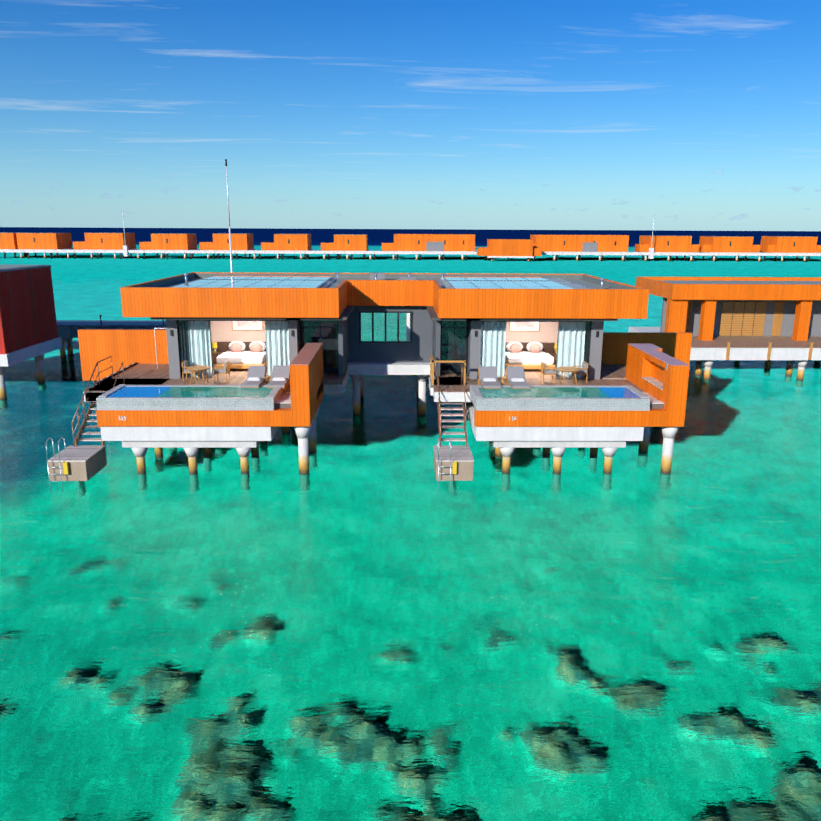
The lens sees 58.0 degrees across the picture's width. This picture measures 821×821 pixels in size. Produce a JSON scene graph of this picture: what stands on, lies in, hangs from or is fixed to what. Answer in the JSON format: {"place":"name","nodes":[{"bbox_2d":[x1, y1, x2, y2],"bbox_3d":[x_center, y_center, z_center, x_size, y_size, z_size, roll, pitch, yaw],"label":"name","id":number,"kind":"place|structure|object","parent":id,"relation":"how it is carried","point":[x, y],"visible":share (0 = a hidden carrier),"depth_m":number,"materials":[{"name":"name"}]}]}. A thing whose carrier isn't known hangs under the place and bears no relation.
{"place":"outdoors","nodes":[
{"label":"outdoors","id":0,"kind":"place"},
{"bbox_2d":[77,328,691,401],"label":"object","id":1,"kind":"object","parent":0,"point":[141,353],"visible":0.71,"depth_m":36.01,"materials":[{"name":"orange wood"}]},
{"bbox_2d":[0,227,820,820],"bbox_3d":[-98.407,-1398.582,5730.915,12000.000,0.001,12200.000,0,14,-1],"label":"sea water","id":2,"kind":"structure","parent":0,"point":[366,619],"depth_m":18.82,"materials":[{"name":"teal liquid"}]},
{"bbox_2d":[0,232,820,260],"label":"distant bungalows","id":3,"kind":"object","parent":2,"relation":"on","point":[534,245],"visible":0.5,"depth_m":226.80,"materials":[{"name":"orange wood"}]},
{"bbox_2d":[0,249,820,261],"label":"jetty","id":4,"kind":"object","parent":2,"relation":"on","point":[462,253],"visible":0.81,"depth_m":224.26,"materials":[{"name":"white concrete"}]},
{"bbox_2d":[122,209,654,258],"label":"distant masts","id":5,"kind":"object","parent":4,"relation":"on","point":[126,253],"visible":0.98,"depth_m":222.79,"materials":[{"name":"white metal"}]},
{"bbox_2d":[0,0,820,230],"label":"sky","id":6,"kind":"structure","parent":0,"point":[698,115],"materials":[{"name":"blue"}]},
{"bbox_3d":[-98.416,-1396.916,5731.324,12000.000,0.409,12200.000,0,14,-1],"label":"seabed","id":7,"kind":"structure","parent":0,"visible":0},
{"bbox_2d":[0,338,807,474],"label":"piles","id":8,"kind":"object","parent":7,"relation":"in","point":[307,442],"visible":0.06,"depth_m":30.82,"materials":[{"name":"white concrete"}]},
{"bbox_2d":[0,264,61,366],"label":"villa","id":9,"kind":"object","parent":8,"relation":"on","point":[28,326],"visible":1,"depth_m":41.70,"materials":[{"name":"red wood"}]},
{"bbox_2d":[46,356,124,487],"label":"stairs","id":10,"kind":"structure","parent":8,"relation":"on","point":[75,462],"depth_m":27.95,"materials":[{"name":"grey"}]},
{"bbox_2d":[85,343,323,447],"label":"deck","id":11,"kind":"structure","parent":8,"relation":"on","point":[180,413],"depth_m":27.97,"materials":[{"name":"wood"}]},
{"bbox_2d":[182,360,198,381],"bbox_3d":[-9.512,-1.710,32.029,0.560,0.860,0.580,0,14,-1],"label":"chair","id":12,"kind":"object","parent":11,"relation":"on","point":[185,365],"visible":0.75,"depth_m":31.79,"materials":[{"name":"brown wood"}]},
{"bbox_2d":[186,365,210,384],"bbox_3d":[-8.950,-1.460,31.328,1.000,0.726,1.000,0,14,-1],"label":"table","id":13,"kind":"object","parent":11,"relation":"on","point":[202,368],"visible":0.88,"depth_m":31.09,"materials":[{"name":"brown wood"}]},
{"bbox_2d":[214,361,229,382],"bbox_3d":[-8.109,-1.661,31.859,0.560,0.860,0.580,0,14,-1],"label":"chair","id":14,"kind":"object","parent":11,"relation":"on","point":[225,369],"visible":1,"depth_m":31.64,"materials":[{"name":"brown wood"}]},
{"bbox_2d":[240,366,267,387],"bbox_3d":[-6.441,-1.302,30.520,0.780,0.817,2.000,0,14,-1],"label":"lounger","id":15,"kind":"object","parent":11,"relation":"on","point":[256,375],"visible":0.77,"depth_m":30.83,"materials":[{"name":"grey fabric"}]},
{"bbox_2d":[264,375,270,384],"bbox_3d":[-6.048,-1.225,31.055,0.400,0.424,0.400,0,14,-1],"label":"side table","id":16,"kind":"object","parent":11,"relation":"on","point":[267,377],"visible":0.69,"depth_m":30.95,"materials":[{"name":"brown wood"}]},
{"bbox_2d":[266,366,289,392],"bbox_3d":[-5.410,-1.299,30.529,0.780,0.817,2.000,0,14,-1],"label":"lounger","id":17,"kind":"object","parent":11,"relation":"on","point":[281,376],"visible":0.75,"depth_m":30.68,"materials":[{"name":"grey fabric"}]},
{"bbox_2d":[150,306,617,393],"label":"villa walls","id":18,"kind":"structure","parent":8,"relation":"on","point":[386,334],"depth_m":33.66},
{"bbox_2d":[187,321,211,377],"bbox_3d":[-9.215,-2.672,32.429,0.950,2.520,0.134,0,14,-1],"label":"curtain","id":19,"kind":"object","parent":18,"relation":"hanging from","point":[199,343],"visible":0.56,"depth_m":32.39,"materials":[{"name":"white fabric"}]},
{"bbox_2d":[212,342,221,362],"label":"bedside tables","id":20,"kind":"object","parent":18,"relation":"on","point":[215,354],"visible":0.38,"depth_m":35.80,"materials":[{"name":"brown wood"}]},
{"bbox_2d":[215,342,266,368],"bbox_3d":[-7.908,-2.580,35.206,3.050,1.050,2.290,0,14,-1],"label":"bed","id":21,"kind":"object","parent":18,"relation":"on","point":[246,357],"visible":0.52,"depth_m":34.30,"materials":[{"name":"white fabric"}]},
{"bbox_2d":[228,341,265,351],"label":"pillows","id":22,"kind":"object","parent":21,"relation":"on","point":[239,346],"visible":0.94,"depth_m":35.69,"materials":[{"name":"fabric"}]},
{"bbox_2d":[232,321,262,330],"bbox_3d":[-7.919,-4.391,35.934,1.500,1.040,0.070,0,14,-1],"label":"wall picture","id":23,"kind":"object","parent":18,"relation":"attached to","point":[247,325],"visible":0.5,"depth_m":35.99,"materials":[{"name":"white paper"}]},
{"bbox_2d":[265,321,289,377],"bbox_3d":[-5.825,-2.669,32.488,1.010,2.520,0.134,0,14,-1],"label":"curtain","id":24,"kind":"object","parent":18,"relation":"hanging from","point":[277,342],"visible":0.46,"depth_m":32.44,"materials":[{"name":"white fabric"}]},
{"bbox_2d":[120,272,648,318],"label":"roof","id":25,"kind":"structure","parent":18,"relation":"on","point":[165,297],"depth_m":30.81,"materials":[{"name":"orange wood"}]},
{"bbox_2d":[225,159,232,271],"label":"roof mast","id":26,"kind":"object","parent":25,"relation":"on","point":[229,220],"visible":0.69,"depth_m":40.87,"materials":[{"name":"white metal"}]},
{"bbox_2d":[174,272,604,288],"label":"solar panels","id":27,"kind":"object","parent":25,"relation":"on","point":[311,281],"visible":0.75,"depth_m":35.95,"materials":[{"name":"blue glass"}]},
{"bbox_2d":[480,322,505,377],"bbox_3d":[3.633,-2.661,32.652,1.090,2.520,0.134,0,14,-1],"label":"curtain","id":28,"kind":"object","parent":18,"relation":"hanging from","point":[493,340],"visible":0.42,"depth_m":32.60,"materials":[{"name":"white fabric"}]},
{"bbox_2d":[509,322,539,331],"bbox_3d":[5.579,-4.380,36.168,1.500,1.040,0.070,0,14,-1],"label":"wall picture","id":29,"kind":"object","parent":18,"relation":"attached to","point":[525,326],"visible":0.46,"depth_m":36.23,"materials":[{"name":"white paper"}]},
{"bbox_2d":[505,342,554,369],"bbox_3d":[5.590,-2.569,35.439,3.050,1.050,2.290,0,14,-1],"label":"bed","id":30,"kind":"object","parent":18,"relation":"on","point":[524,357],"visible":0.46,"depth_m":34.48,"materials":[{"name":"white fabric"}]},
{"bbox_2d":[506,341,542,352],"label":"pillows","id":31,"kind":"object","parent":30,"relation":"on","point":[517,347],"visible":0.96,"depth_m":35.91,"materials":[{"name":"fabric"}]},
{"bbox_2d":[550,343,556,362],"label":"bedside tables","id":32,"kind":"object","parent":18,"relation":"on","point":[554,355],"visible":0.25,"depth_m":36.10,"materials":[{"name":"brown wood"}]},
{"bbox_2d":[556,322,585,378],"bbox_3d":[7.083,-2.659,32.711,1.170,2.520,0.134,0,14,-1],"label":"curtain","id":33,"kind":"object","parent":18,"relation":"hanging from","point":[571,340],"visible":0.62,"depth_m":32.67,"materials":[{"name":"white fabric"}]},
{"bbox_2d":[56,315,820,359],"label":"jetty","id":34,"kind":"object","parent":8,"relation":"on","point":[755,350],"visible":0.23,"depth_m":46.40,"materials":[{"name":"white concrete"}]},
{"bbox_2d":[433,357,473,487],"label":"stairs","id":35,"kind":"structure","parent":8,"relation":"on","point":[453,462],"depth_m":28.18,"materials":[{"name":"grey"}]},
{"bbox_2d":[433,343,689,447],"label":"deck","id":36,"kind":"structure","parent":8,"relation":"on","point":[650,389],"depth_m":28.25,"materials":[{"name":"wood"}]},
{"bbox_2d":[477,366,501,388],"bbox_3d":[3.265,-1.274,30.608,0.780,0.817,2.000,0,14,-1],"label":"lounger","id":37,"kind":"object","parent":36,"relation":"on","point":[487,379],"visible":0.96,"depth_m":30.93,"materials":[{"name":"grey fabric"}]},
{"bbox_2d":[500,376,507,384],"bbox_3d":[3.976,-1.199,31.158,0.400,0.424,0.400,0,14,-1],"label":"side table","id":38,"kind":"object","parent":36,"relation":"on","point":[503,378],"visible":0.6,"depth_m":31.02,"materials":[{"name":"brown wood"}]},
{"bbox_2d":[505,366,530,388],"bbox_3d":[4.435,-1.271,30.619,0.780,0.817,2.000,0,14,-1],"label":"lounger","id":39,"kind":"object","parent":36,"relation":"on","point":[515,375],"visible":0.77,"depth_m":30.94,"materials":[{"name":"grey fabric"}]},
{"bbox_2d":[540,362,555,383],"bbox_3d":[5.972,-1.643,32.073,0.560,0.860,0.580,0,14,-1],"label":"chair","id":40,"kind":"object","parent":36,"relation":"on","point":[544,371],"visible":1,"depth_m":31.83,"materials":[{"name":"brown wood"}]},
{"bbox_2d":[557,366,580,384],"bbox_3d":[6.731,-1.428,31.521,1.000,0.726,1.000,0,14,-1],"label":"table","id":41,"kind":"object","parent":36,"relation":"on","point":[565,369],"visible":0.92,"depth_m":31.28,"materials":[{"name":"brown wood"}]},
{"bbox_2d":[571,361,587,382],"bbox_3d":[7.369,-1.677,32.243,0.560,0.860,0.580,0,14,-1],"label":"chair","id":42,"kind":"object","parent":36,"relation":"on","point":[584,369],"visible":0.79,"depth_m":32.00,"materials":[{"name":"brown wood"}]},
{"bbox_2d":[628,277,820,340],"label":"villa","id":43,"kind":"object","parent":8,"relation":"on","point":[744,308],"visible":0.92,"depth_m":50.19,"materials":[{"name":"brown wood"}]}
]}

